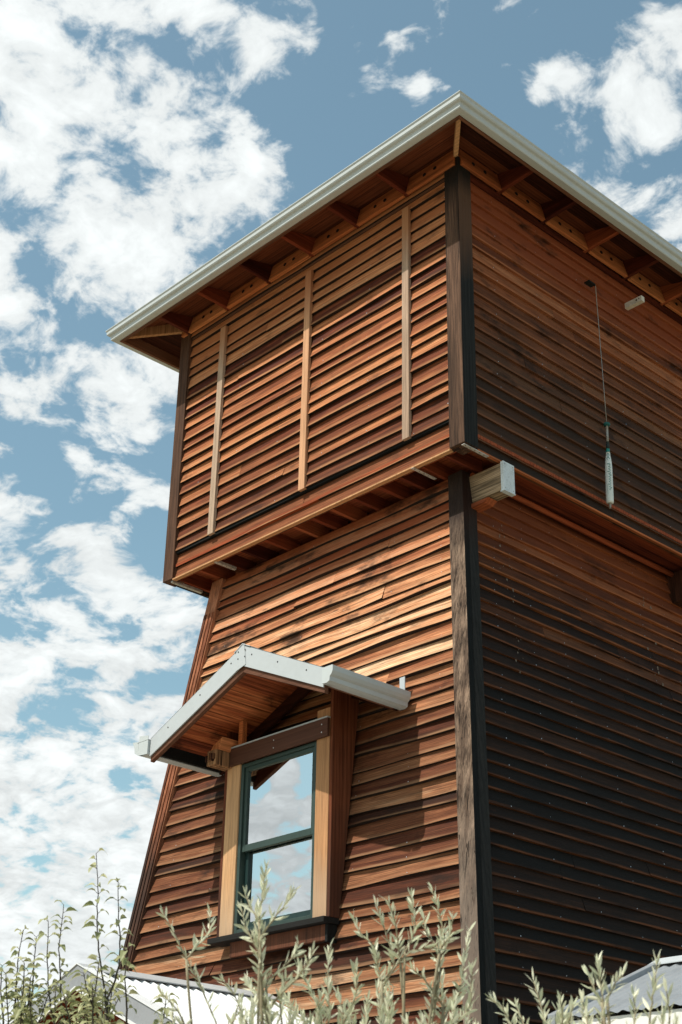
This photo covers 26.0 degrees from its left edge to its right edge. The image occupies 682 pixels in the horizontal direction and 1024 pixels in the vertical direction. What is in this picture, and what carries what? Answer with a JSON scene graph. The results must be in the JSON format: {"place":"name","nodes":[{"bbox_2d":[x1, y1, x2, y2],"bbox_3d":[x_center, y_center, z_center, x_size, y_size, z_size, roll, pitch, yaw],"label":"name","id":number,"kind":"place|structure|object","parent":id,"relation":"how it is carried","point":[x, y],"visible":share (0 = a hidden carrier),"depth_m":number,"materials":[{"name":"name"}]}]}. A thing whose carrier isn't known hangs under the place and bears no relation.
{"place":"outdoors","nodes":[
{"label":"outdoors","id":0,"kind":"place"},
{"bbox_2d":[0,0,681,1023],"label":"sky","id":1,"kind":"structure","parent":0,"point":[141,141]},
{"bbox_3d":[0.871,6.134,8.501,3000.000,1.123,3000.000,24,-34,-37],"label":"ground","id":2,"kind":"structure","parent":0,"visible":0},
{"bbox_2d":[0,925,87,1023],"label":"shrub","id":3,"kind":"object","parent":2,"relation":"on","point":[29,986],"visible":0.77,"depth_m":6.43,"materials":[{"name":"green plant"}]},
{"bbox_2d":[0,900,130,1023],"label":"pear sapling","id":4,"kind":"object","parent":2,"relation":"on","point":[14,995],"visible":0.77,"depth_m":6.38,"materials":[{"name":"green plant"}]},
{"bbox_2d":[46,848,136,1023],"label":"pear sapling","id":5,"kind":"object","parent":2,"relation":"on","point":[108,1012],"visible":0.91,"depth_m":6.28,"materials":[{"name":"green plant"}]},
{"bbox_2d":[68,942,179,1023],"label":"pear sapling","id":6,"kind":"object","parent":2,"relation":"on","point":[91,990],"visible":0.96,"depth_m":5.83,"materials":[{"name":"green plant"}]},
{"bbox_2d":[9,963,313,1023],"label":"roof","id":7,"kind":"structure","parent":2,"relation":"on","point":[145,985],"depth_m":10.09,"materials":[{"name":"white metal"}]},
{"bbox_2d":[154,903,286,1023],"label":"olive shrub","id":8,"kind":"object","parent":2,"relation":"on","point":[198,983],"visible":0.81,"depth_m":4.75,"materials":[{"name":"green plant"}]},
{"bbox_2d":[208,858,326,1023],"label":"olive shrub","id":9,"kind":"object","parent":2,"relation":"on","point":[260,1000],"visible":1,"depth_m":4.40,"materials":[{"name":"green plant"}]},
{"bbox_2d":[282,938,394,1023],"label":"olive shrub","id":10,"kind":"object","parent":2,"relation":"on","point":[350,1009],"visible":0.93,"depth_m":4.47,"materials":[{"name":"green plant"}]},
{"bbox_2d":[105,90,681,1023],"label":"timber tower","id":11,"kind":"structure","parent":2,"relation":"on","point":[423,568],"depth_m":12.66,"materials":[{"name":"brown wood"}]},
{"bbox_2d":[207,689,358,957],"bbox_3d":[-0.463,2.506,11.897,0.348,2.070,1.380,24,-34,-37],"label":"window","id":12,"kind":"structure","parent":11,"relation":"in","point":[290,808],"depth_m":11.74,"materials":[{"name":"green paint"}]},
{"bbox_2d":[584,280,613,508],"bbox_3d":[2.378,-1.103,13.512,0.144,2.410,0.096,24,-34,-37],"label":"weight","id":13,"kind":"object","parent":11,"relation":"hanging from","point":[608,476],"visible":1,"depth_m":13.16,"materials":[{"name":"grey metal"}]},
{"bbox_2d":[625,295,644,309],"bbox_3d":[2.864,-2.042,14.396,0.055,0.060,0.200,24,-34,-37],"label":"wall peg","id":14,"kind":"object","parent":11,"relation":"attached to","point":[635,302],"depth_m":14.37,"materials":[{"name":"beige wood"}]},
{"bbox_2d":[314,882,479,1023],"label":"olive shrub","id":15,"kind":"object","parent":2,"relation":"on","point":[383,1004],"visible":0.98,"depth_m":4.58,"materials":[{"name":"green plant"}]},
{"bbox_2d":[472,967,599,1023],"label":"olive shrub","id":16,"kind":"object","parent":2,"relation":"on","point":[565,1017],"visible":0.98,"depth_m":4.42,"materials":[{"name":"green plant"}]},
{"bbox_2d":[538,950,679,1023],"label":"olive shrub","id":17,"kind":"object","parent":2,"relation":"on","point":[603,987],"visible":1,"depth_m":4.12,"materials":[{"name":"green plant"}]},
{"bbox_2d":[548,955,681,1023],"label":"garden shed","id":18,"kind":"structure","parent":2,"relation":"on","point":[669,967],"depth_m":7.70,"materials":[{"name":"grey metal"}]}
]}

